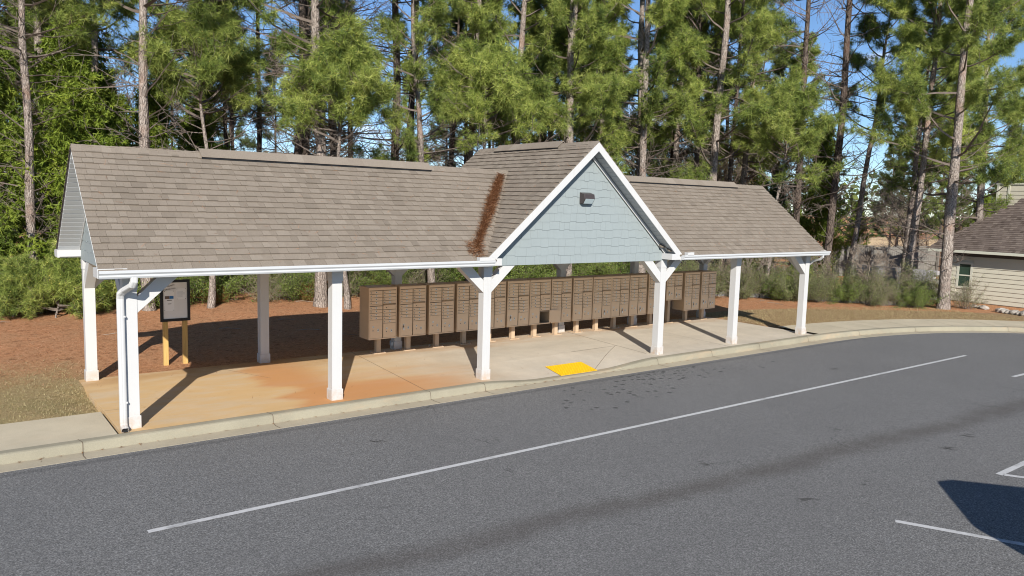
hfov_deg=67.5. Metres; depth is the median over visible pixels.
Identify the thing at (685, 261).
shrub
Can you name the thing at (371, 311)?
mail door
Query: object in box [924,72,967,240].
pine tree
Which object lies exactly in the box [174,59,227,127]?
pine tree
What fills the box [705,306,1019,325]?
dry grass
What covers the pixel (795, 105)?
pine tree
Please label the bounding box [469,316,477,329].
parcel door
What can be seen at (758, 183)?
cedar tree
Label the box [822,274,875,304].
shrub
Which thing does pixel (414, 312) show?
mail door
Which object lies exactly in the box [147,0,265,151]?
pine tree
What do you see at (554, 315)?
parcel door
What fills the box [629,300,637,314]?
parcel door
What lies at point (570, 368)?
tactile paving pad
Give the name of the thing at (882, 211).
bare tree
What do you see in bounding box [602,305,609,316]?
parcel door
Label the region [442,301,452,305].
collection door
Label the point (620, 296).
cluster mailbox
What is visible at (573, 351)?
pavement joint lines
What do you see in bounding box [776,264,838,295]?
shrub
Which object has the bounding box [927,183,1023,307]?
neighbour house
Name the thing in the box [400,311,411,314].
mail door
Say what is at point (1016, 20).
pine tree
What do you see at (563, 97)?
pine tree
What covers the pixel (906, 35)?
pine tree
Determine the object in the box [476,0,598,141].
pine tree
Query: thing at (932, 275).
shrub
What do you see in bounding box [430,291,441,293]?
mail door
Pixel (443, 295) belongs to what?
mail door
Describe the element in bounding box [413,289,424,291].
mail door
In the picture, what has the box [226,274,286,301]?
shrub
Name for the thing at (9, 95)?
cedar tree
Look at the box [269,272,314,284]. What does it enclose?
shrub
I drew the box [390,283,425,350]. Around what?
cluster mailbox
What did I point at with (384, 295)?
mail door
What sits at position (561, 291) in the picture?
cluster mailbox
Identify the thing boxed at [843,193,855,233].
evergreen tree
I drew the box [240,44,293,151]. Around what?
pine tree
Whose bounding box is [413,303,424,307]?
collection door
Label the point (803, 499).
road scuff marks
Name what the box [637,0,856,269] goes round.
pine tree
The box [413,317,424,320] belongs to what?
mail door
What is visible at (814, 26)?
sky
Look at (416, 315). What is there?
mail door
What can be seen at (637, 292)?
cluster mailbox
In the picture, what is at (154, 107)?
cedar tree
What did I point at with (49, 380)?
lawn grass
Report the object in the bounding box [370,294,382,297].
mail door
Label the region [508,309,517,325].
parcel door
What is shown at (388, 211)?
roof needles
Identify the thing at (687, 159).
pine tree
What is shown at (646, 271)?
shrub
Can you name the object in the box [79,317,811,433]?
concrete slab
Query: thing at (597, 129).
pine tree
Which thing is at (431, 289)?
mail door
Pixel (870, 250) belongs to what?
wooden fence
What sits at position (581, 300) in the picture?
cluster mailbox
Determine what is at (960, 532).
road marking
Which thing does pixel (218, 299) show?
shrub
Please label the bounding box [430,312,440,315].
mail door
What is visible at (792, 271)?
pine sapling
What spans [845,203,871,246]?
evergreen tree
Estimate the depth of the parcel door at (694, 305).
24.34 m
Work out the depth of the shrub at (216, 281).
25.16 m
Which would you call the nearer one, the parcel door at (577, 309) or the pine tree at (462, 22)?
the parcel door at (577, 309)
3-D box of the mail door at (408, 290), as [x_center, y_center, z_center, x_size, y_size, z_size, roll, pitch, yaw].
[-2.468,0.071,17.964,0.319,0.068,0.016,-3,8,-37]
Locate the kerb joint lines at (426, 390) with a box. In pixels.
[78,326,1013,458]
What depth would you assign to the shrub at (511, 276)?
28.10 m
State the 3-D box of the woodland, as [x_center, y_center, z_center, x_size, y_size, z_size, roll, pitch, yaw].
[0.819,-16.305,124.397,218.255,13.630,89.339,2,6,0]
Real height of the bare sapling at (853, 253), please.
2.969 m
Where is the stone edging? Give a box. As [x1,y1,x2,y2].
[717,292,920,306]
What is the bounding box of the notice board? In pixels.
[160,279,190,365]
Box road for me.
[0,333,1023,575]
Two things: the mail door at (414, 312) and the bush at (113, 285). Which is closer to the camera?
the mail door at (414, 312)
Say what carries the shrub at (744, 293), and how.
on the ground at (224, 342)
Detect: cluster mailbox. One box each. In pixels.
[359,285,396,353]
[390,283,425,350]
[419,282,454,347]
[448,281,478,344]
[490,281,505,341]
[502,279,529,339]
[519,278,560,336]
[541,277,571,334]
[566,276,592,332]
[584,275,611,330]
[606,274,629,328]
[623,273,646,326]
[639,273,654,324]
[664,272,682,322]
[672,271,699,320]
[693,270,716,319]
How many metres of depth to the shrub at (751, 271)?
32.53 m
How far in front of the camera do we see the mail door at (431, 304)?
18.48 m
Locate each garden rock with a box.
[980,305,989,309]
[1009,310,1017,314]
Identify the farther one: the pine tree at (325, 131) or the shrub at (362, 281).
the pine tree at (325, 131)
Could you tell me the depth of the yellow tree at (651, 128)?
42.23 m
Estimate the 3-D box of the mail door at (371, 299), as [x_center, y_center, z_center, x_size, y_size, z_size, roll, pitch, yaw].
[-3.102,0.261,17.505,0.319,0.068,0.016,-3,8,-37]
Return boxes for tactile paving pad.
[545,362,596,375]
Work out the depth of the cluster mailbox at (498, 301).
19.64 m
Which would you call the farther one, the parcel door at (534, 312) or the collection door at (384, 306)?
the parcel door at (534, 312)
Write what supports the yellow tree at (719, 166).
on the ground at (224, 342)
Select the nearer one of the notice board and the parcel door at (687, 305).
the notice board
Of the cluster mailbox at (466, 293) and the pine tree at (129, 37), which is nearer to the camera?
the cluster mailbox at (466, 293)
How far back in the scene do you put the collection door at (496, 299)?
19.64 m
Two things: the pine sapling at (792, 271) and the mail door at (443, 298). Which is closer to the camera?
the mail door at (443, 298)
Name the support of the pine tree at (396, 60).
on the ground at (224, 342)
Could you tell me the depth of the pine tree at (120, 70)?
36.70 m
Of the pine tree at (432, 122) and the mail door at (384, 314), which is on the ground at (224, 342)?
the pine tree at (432, 122)
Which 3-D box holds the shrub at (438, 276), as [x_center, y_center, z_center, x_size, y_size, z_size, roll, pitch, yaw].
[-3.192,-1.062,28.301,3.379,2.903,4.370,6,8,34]
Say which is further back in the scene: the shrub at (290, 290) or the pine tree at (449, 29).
the pine tree at (449, 29)
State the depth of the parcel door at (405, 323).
18.05 m
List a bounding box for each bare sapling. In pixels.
[695,259,729,277]
[741,257,796,296]
[742,257,792,284]
[811,238,845,284]
[847,234,894,294]
[850,246,911,290]
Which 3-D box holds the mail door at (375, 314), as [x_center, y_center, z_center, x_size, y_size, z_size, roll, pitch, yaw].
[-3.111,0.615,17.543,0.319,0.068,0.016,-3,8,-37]
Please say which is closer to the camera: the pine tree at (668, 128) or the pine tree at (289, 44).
the pine tree at (289, 44)
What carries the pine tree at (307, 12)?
on the ground at (224, 342)
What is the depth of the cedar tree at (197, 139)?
26.43 m
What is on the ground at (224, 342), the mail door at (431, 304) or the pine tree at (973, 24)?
the pine tree at (973, 24)
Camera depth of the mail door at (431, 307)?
18.48 m
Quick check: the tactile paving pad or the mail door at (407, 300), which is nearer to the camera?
the tactile paving pad
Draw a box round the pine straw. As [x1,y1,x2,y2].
[0,286,898,387]
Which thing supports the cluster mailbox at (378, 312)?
on the concrete slab
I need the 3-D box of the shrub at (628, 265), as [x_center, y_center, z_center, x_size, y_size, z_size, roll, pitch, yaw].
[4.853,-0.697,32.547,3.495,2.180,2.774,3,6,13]
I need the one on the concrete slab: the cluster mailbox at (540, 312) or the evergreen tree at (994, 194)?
the cluster mailbox at (540, 312)
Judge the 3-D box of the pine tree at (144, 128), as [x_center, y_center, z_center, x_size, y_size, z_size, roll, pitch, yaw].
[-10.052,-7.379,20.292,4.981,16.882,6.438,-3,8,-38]
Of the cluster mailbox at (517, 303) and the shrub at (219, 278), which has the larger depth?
the shrub at (219, 278)
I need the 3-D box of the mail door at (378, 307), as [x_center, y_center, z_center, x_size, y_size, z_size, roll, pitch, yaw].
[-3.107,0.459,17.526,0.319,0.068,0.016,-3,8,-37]
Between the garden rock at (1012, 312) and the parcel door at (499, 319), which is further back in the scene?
the garden rock at (1012, 312)
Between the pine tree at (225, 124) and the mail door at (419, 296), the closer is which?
the mail door at (419, 296)
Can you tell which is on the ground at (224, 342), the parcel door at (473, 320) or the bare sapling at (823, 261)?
the bare sapling at (823, 261)
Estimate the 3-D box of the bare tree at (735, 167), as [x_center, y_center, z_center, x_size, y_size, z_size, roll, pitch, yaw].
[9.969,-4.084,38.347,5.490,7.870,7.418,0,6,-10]
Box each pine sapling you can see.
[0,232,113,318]
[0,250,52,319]
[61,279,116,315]
[770,264,815,298]
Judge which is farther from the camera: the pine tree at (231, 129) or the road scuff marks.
the pine tree at (231, 129)
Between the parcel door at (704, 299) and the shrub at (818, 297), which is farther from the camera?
the shrub at (818, 297)
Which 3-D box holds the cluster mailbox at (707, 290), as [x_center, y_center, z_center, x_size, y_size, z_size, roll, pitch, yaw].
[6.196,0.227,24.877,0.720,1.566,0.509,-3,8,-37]
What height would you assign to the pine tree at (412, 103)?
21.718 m
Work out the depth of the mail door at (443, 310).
18.70 m
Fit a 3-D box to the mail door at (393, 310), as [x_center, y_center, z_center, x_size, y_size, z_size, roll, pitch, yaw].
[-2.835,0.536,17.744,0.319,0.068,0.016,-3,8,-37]
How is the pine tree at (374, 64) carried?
on the ground at (224, 342)
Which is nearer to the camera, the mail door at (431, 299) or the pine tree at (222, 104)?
the mail door at (431, 299)
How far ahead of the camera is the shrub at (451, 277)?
28.21 m
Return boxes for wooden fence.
[832,245,940,275]
[865,237,936,247]
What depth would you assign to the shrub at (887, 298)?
29.90 m
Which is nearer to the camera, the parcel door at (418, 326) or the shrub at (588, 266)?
the parcel door at (418, 326)
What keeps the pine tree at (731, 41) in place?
on the ground at (224, 342)
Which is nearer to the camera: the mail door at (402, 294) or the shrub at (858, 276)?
the mail door at (402, 294)
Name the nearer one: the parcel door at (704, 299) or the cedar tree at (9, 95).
the cedar tree at (9, 95)
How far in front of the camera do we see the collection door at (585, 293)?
21.48 m
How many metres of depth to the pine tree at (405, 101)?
64.69 m
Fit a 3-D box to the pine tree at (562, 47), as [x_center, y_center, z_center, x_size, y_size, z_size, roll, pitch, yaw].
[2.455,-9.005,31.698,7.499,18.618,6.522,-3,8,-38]
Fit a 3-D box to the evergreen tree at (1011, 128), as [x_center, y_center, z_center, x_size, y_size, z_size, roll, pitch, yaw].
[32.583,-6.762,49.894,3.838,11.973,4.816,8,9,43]
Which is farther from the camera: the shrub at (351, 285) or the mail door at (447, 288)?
the shrub at (351, 285)
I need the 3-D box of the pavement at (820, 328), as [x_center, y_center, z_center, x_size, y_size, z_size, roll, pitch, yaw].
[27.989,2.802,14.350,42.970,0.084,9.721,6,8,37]
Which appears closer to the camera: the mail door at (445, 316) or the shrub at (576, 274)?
the mail door at (445, 316)
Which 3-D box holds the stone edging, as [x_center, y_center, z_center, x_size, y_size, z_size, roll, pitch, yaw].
[11.950,0.407,31.334,8.593,0.229,0.622,3,6,14]
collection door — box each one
[383,305,395,309]
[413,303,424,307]
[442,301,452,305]
[469,299,477,303]
[495,298,504,301]
[519,296,528,299]
[541,295,549,298]
[562,293,570,296]
[583,292,591,295]
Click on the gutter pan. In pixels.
(119, 450)
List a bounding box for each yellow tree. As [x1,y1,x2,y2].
[595,106,692,174]
[668,118,777,187]
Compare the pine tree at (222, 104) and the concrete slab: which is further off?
the pine tree at (222, 104)
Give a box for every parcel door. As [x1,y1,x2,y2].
[369,320,381,338]
[383,323,395,337]
[400,317,411,335]
[413,320,424,334]
[429,315,440,332]
[442,318,452,331]
[457,313,468,330]
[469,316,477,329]
[490,311,493,327]
[494,314,504,326]
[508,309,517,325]
[518,312,527,324]
[530,308,539,323]
[549,310,560,321]
[552,306,560,309]
[561,309,569,320]
[573,304,581,319]
[582,307,590,318]
[593,303,601,317]
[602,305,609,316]
[611,301,619,316]
[619,304,627,315]
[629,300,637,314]
[637,303,645,313]
[648,299,653,312]
[667,286,673,298]
[674,290,681,298]
[684,296,691,309]
[691,298,698,308]
[701,295,707,307]
[708,297,714,307]
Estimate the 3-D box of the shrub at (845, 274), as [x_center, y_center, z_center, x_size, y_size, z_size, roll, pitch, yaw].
[13.697,-0.326,31.688,3.076,2.043,2.379,2,6,6]
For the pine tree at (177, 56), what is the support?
on the ground at (224, 342)
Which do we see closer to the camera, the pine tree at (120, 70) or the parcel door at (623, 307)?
the parcel door at (623, 307)
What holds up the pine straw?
on the ground at (224, 342)
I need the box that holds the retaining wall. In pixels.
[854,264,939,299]
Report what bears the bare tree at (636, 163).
on the ground at (224, 342)
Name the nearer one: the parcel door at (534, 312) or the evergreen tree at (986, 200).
the parcel door at (534, 312)
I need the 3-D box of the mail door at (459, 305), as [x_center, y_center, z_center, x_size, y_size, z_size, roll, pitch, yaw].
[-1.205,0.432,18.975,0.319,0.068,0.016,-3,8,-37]
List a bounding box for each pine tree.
[0,0,20,199]
[0,0,51,186]
[0,0,90,219]
[0,0,121,313]
[0,1,40,217]
[0,8,38,201]
[1,0,34,246]
[1,1,118,193]
[3,0,133,113]
[18,0,162,167]
[42,0,213,310]
[100,0,222,145]
[105,0,278,307]
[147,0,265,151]
[156,2,263,150]
[168,51,189,148]
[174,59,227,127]
[176,0,276,150]
[187,2,275,149]
[215,79,255,150]
[223,0,390,307]
[224,0,391,287]
[227,0,298,151]
[239,0,356,274]
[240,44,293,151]
[245,0,416,159]
[261,21,417,309]
[277,0,361,154]
[286,36,359,155]
[294,0,406,158]
[320,0,464,282]
[341,0,486,282]
[348,0,501,283]
[387,45,429,150]
[411,27,559,280]
[414,0,498,166]
[416,0,548,166]
[419,0,515,166]
[423,88,477,166]
[423,117,463,166]
[439,0,611,272]
[440,41,482,166]
[455,3,511,152]
[475,130,497,148]
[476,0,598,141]
[488,0,596,144]
[492,0,647,275]
[507,0,652,159]
[512,0,578,142]
[538,0,635,270]
[552,0,679,271]
[574,0,713,272]
[574,0,735,261]
[588,70,630,158]
[619,7,754,260]
[625,5,728,177]
[629,0,715,168]
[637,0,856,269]
[655,0,751,268]
[678,10,740,264]
[679,7,773,270]
[681,0,825,264]
[686,0,789,268]
[692,81,725,176]
[730,36,786,140]
[730,72,849,292]
[752,0,875,268]
[760,41,805,271]
[779,31,824,209]
[781,0,914,282]
[813,0,952,278]
[839,0,999,300]
[856,0,1023,309]
[867,0,974,287]
[870,112,926,246]
[896,0,1023,232]
[914,0,1023,230]
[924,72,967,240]
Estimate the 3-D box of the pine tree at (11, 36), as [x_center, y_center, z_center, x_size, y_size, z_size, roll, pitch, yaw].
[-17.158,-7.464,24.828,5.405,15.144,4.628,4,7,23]
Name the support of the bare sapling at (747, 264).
on the ground at (224, 342)
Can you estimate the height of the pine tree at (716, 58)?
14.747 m
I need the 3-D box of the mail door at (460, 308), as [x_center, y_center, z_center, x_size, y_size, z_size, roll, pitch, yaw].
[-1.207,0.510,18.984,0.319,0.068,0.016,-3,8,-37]
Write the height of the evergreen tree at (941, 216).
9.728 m
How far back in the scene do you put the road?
10.08 m
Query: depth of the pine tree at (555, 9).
28.17 m
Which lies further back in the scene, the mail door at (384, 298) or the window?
the window
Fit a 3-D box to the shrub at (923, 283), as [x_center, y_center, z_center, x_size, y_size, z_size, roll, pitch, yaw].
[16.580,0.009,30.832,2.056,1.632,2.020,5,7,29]
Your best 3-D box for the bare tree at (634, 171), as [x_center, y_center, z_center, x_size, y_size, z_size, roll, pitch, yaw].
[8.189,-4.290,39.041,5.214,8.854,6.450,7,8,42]
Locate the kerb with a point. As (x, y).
(75, 446)
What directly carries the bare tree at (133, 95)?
on the ground at (224, 342)
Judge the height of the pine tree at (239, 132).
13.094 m
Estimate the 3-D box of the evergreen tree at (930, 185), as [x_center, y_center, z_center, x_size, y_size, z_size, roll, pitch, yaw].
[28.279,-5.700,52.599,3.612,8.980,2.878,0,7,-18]
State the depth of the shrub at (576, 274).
30.69 m
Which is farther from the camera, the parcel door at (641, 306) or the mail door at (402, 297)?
the parcel door at (641, 306)
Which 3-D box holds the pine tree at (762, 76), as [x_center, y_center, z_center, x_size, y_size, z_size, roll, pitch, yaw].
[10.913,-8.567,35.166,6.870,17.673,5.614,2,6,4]
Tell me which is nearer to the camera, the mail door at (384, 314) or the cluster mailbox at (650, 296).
the mail door at (384, 314)
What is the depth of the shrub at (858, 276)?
31.70 m
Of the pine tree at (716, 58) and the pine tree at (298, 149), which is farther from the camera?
the pine tree at (716, 58)
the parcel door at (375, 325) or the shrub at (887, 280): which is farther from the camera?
the shrub at (887, 280)
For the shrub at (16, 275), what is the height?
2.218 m
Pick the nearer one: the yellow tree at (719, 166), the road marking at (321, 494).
the road marking at (321, 494)
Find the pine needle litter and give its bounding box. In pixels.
[462,173,505,257]
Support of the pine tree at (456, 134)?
on the ground at (224, 342)
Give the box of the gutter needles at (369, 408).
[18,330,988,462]
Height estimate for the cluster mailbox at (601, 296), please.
1.566 m
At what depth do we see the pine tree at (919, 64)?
31.13 m
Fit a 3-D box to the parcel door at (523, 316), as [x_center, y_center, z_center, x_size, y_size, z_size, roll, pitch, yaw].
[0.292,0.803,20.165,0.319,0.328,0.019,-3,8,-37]
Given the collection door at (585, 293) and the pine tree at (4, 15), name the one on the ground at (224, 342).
the pine tree at (4, 15)
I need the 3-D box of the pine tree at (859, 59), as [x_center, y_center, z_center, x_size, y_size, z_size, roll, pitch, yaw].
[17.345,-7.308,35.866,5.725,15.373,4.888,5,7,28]
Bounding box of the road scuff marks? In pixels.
[370,369,972,500]
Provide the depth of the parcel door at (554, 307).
20.83 m
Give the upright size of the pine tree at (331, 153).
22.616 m
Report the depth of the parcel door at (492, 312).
19.56 m
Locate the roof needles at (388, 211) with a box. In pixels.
[91,157,796,261]
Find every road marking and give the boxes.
[147,355,965,532]
[895,520,1023,545]
[996,373,1023,477]
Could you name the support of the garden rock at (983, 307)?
on the ground at (224, 342)
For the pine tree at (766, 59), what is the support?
on the ground at (224, 342)
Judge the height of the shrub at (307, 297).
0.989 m
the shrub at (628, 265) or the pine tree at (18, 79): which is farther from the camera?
the shrub at (628, 265)
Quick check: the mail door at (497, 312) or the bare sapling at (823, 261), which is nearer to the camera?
the mail door at (497, 312)
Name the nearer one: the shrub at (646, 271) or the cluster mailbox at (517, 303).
the cluster mailbox at (517, 303)
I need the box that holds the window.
[955,261,973,288]
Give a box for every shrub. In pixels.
[106,278,140,303]
[112,276,208,308]
[178,274,256,303]
[180,275,240,294]
[192,278,235,304]
[202,273,285,292]
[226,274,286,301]
[251,272,314,302]
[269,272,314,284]
[282,281,327,300]
[313,271,374,298]
[327,270,388,296]
[356,269,410,289]
[368,268,442,282]
[402,268,477,283]
[404,268,444,283]
[436,268,477,281]
[440,267,475,281]
[442,267,478,281]
[452,265,536,278]
[493,264,556,278]
[518,264,555,277]
[525,263,594,276]
[534,263,594,275]
[572,263,605,275]
[576,262,639,274]
[597,262,629,273]
[617,260,690,272]
[675,260,729,282]
[679,259,743,297]
[711,258,778,291]
[715,259,763,297]
[721,258,776,299]
[744,257,795,293]
[751,271,807,300]
[754,258,832,301]
[754,265,797,288]
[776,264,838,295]
[789,261,838,301]
[814,257,877,297]
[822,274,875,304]
[828,260,896,298]
[832,266,905,306]
[853,266,895,288]
[857,265,910,296]
[863,273,918,305]
[876,259,936,301]
[884,256,957,300]
[889,281,942,308]
[896,280,955,308]
[899,270,950,301]
[936,273,990,308]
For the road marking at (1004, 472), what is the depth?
11.23 m
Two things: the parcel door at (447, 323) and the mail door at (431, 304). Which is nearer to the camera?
the mail door at (431, 304)
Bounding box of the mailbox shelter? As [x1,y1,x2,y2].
[54,141,830,432]
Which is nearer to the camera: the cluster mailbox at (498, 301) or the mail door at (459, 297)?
the mail door at (459, 297)
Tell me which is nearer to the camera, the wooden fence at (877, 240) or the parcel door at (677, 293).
the parcel door at (677, 293)
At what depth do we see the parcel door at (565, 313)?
21.05 m
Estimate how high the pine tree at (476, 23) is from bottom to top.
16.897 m
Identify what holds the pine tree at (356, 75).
on the ground at (224, 342)
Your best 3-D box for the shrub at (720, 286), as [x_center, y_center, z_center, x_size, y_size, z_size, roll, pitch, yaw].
[8.061,-0.561,31.820,3.362,2.233,2.600,6,8,34]
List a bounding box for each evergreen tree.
[759,144,787,268]
[813,178,844,259]
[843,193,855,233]
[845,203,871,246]
[869,137,908,246]
[888,140,939,245]
[919,155,976,243]
[942,171,972,232]
[966,195,994,226]
[986,167,999,213]
[991,96,1023,213]
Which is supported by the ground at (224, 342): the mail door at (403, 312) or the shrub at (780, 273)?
the shrub at (780, 273)
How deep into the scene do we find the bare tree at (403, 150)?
33.72 m
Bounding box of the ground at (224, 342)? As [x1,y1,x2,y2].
[0,215,1023,432]
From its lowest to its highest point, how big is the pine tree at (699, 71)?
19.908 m
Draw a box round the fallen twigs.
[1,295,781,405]
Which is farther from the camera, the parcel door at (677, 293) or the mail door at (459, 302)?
the parcel door at (677, 293)
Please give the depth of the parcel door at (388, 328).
17.79 m
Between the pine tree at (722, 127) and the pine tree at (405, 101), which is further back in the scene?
the pine tree at (405, 101)
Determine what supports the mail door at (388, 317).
in the cluster mailbox at (378, 312)
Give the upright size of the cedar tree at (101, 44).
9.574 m
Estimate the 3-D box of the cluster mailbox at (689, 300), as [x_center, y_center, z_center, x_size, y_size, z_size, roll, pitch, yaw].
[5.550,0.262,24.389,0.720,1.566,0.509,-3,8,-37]
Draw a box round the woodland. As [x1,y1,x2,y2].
[6,146,993,240]
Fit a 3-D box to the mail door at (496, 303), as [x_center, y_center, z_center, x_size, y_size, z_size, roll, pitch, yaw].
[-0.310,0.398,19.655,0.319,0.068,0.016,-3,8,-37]
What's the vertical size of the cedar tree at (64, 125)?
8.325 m
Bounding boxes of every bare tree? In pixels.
[13,52,220,143]
[341,115,445,165]
[615,128,685,262]
[615,130,748,179]
[667,145,781,278]
[848,168,961,244]
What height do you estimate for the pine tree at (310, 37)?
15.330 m
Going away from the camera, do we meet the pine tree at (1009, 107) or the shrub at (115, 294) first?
the shrub at (115, 294)
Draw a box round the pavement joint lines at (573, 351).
[107,319,1020,410]
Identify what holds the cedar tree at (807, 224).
on the ground at (224, 342)
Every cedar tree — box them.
[0,12,140,292]
[0,25,59,276]
[12,0,131,255]
[44,71,138,244]
[122,78,187,150]
[168,99,233,150]
[722,145,773,273]
[777,125,858,274]
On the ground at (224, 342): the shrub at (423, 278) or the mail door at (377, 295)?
the shrub at (423, 278)
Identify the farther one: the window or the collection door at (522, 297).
the window
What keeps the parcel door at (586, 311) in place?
in the cluster mailbox at (581, 300)
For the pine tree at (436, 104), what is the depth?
24.55 m
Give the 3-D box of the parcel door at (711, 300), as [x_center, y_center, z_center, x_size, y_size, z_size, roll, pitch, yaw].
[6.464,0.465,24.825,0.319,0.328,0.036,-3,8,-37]
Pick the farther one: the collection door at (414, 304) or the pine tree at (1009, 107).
the pine tree at (1009, 107)
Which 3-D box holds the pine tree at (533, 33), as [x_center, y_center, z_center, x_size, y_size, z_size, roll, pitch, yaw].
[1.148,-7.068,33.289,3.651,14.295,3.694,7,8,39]
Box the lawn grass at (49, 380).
[0,355,94,423]
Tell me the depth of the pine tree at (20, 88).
32.42 m
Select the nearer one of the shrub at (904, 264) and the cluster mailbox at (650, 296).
the cluster mailbox at (650, 296)
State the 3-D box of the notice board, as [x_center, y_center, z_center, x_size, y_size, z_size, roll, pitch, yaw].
[-7.075,0.762,16.095,0.590,1.885,0.120,-3,8,-37]
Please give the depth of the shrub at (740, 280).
31.16 m
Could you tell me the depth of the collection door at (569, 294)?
21.02 m
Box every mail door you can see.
[370,291,382,293]
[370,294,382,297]
[370,298,382,300]
[370,301,382,304]
[370,306,381,309]
[370,310,381,312]
[370,313,381,316]
[370,316,381,319]
[383,290,395,293]
[383,293,395,296]
[383,297,395,299]
[383,300,395,303]
[383,309,395,312]
[383,313,395,315]
[383,316,395,319]
[383,319,395,322]
[400,296,412,298]
[400,299,412,302]
[400,304,412,307]
[400,308,411,310]
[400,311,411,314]
[400,314,411,317]
[401,289,412,292]
[401,293,412,295]
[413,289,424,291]
[413,292,424,294]
[413,295,424,298]
[413,298,424,301]
[413,307,424,310]
[413,311,424,313]
[413,314,424,317]
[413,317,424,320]
[430,288,441,290]
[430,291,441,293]
[430,294,441,297]
[430,297,440,300]
[430,302,440,305]
[430,306,440,308]
[430,309,440,311]
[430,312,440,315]
[442,287,453,290]
[442,290,453,293]
[442,294,453,296]
[442,297,452,299]
[442,305,452,308]
[442,309,452,311]
[442,312,452,314]
[442,315,452,317]
[458,289,468,292]
[458,293,468,295]
[458,296,468,298]
[458,301,468,303]
[458,304,468,306]
[458,307,468,309]
[458,310,468,312]
[494,311,504,313]
[495,302,504,304]
[495,305,504,307]
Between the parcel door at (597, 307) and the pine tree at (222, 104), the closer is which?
the parcel door at (597, 307)
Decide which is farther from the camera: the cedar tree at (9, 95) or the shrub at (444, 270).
the shrub at (444, 270)
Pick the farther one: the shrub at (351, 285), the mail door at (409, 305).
the shrub at (351, 285)
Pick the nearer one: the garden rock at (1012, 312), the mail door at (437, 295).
the mail door at (437, 295)
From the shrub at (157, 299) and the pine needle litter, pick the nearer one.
the pine needle litter
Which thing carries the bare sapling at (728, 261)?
on the ground at (224, 342)
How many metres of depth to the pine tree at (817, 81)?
62.32 m
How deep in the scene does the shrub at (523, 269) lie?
28.81 m
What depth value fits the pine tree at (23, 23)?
19.94 m
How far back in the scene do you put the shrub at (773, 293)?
30.81 m
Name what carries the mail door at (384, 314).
in the cluster mailbox at (378, 312)
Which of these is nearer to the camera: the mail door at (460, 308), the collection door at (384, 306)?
the collection door at (384, 306)
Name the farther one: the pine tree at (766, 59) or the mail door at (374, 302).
the pine tree at (766, 59)
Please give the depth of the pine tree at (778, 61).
44.26 m
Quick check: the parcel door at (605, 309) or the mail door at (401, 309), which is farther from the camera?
the parcel door at (605, 309)
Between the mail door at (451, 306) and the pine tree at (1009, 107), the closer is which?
the mail door at (451, 306)
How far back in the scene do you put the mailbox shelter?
14.59 m
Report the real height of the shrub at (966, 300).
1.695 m
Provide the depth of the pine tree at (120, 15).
23.53 m
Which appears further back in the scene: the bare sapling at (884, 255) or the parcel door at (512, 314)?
the bare sapling at (884, 255)
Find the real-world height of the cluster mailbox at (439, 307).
1.566 m
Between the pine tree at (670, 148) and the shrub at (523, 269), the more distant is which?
the pine tree at (670, 148)
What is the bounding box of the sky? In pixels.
[0,0,1023,218]
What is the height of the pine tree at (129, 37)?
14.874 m
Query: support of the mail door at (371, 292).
in the cluster mailbox at (378, 312)
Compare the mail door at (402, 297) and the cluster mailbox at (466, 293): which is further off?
the cluster mailbox at (466, 293)
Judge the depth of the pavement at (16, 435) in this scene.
11.42 m
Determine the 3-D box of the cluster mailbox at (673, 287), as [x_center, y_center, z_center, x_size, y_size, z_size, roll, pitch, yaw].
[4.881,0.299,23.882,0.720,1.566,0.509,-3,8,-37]
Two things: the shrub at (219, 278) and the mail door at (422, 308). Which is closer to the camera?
the mail door at (422, 308)
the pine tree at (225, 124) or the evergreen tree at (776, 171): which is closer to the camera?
the pine tree at (225, 124)
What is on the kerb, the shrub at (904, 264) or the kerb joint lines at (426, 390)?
the kerb joint lines at (426, 390)
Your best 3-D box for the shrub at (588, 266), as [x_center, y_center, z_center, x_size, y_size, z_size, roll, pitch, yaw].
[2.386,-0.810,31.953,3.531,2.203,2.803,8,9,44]
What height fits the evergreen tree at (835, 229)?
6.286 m
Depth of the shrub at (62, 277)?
20.02 m
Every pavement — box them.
[0,412,116,450]
[778,319,1023,333]
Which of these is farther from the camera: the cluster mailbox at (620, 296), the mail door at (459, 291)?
the cluster mailbox at (620, 296)
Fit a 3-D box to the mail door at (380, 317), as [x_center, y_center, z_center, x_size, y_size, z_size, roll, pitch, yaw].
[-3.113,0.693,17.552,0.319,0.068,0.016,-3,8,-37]
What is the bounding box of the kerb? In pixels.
[0,326,1023,464]
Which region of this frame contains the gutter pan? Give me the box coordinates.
[0,331,1023,472]
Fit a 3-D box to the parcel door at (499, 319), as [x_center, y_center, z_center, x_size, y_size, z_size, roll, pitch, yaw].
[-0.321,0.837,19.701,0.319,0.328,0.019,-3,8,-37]
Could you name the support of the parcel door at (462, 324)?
in the cluster mailbox at (466, 293)
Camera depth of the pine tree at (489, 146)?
41.42 m
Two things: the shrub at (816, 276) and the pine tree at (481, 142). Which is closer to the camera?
the shrub at (816, 276)
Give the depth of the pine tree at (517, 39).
36.88 m
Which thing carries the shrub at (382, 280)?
on the ground at (224, 342)
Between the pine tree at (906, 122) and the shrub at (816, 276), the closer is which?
the shrub at (816, 276)
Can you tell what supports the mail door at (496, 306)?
in the cluster mailbox at (498, 301)
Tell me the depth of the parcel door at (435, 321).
18.53 m
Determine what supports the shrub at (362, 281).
on the ground at (224, 342)
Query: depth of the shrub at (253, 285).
25.50 m
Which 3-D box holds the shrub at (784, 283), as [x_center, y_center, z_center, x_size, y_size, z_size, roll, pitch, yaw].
[11.243,-0.313,30.629,3.204,2.129,2.478,3,6,14]

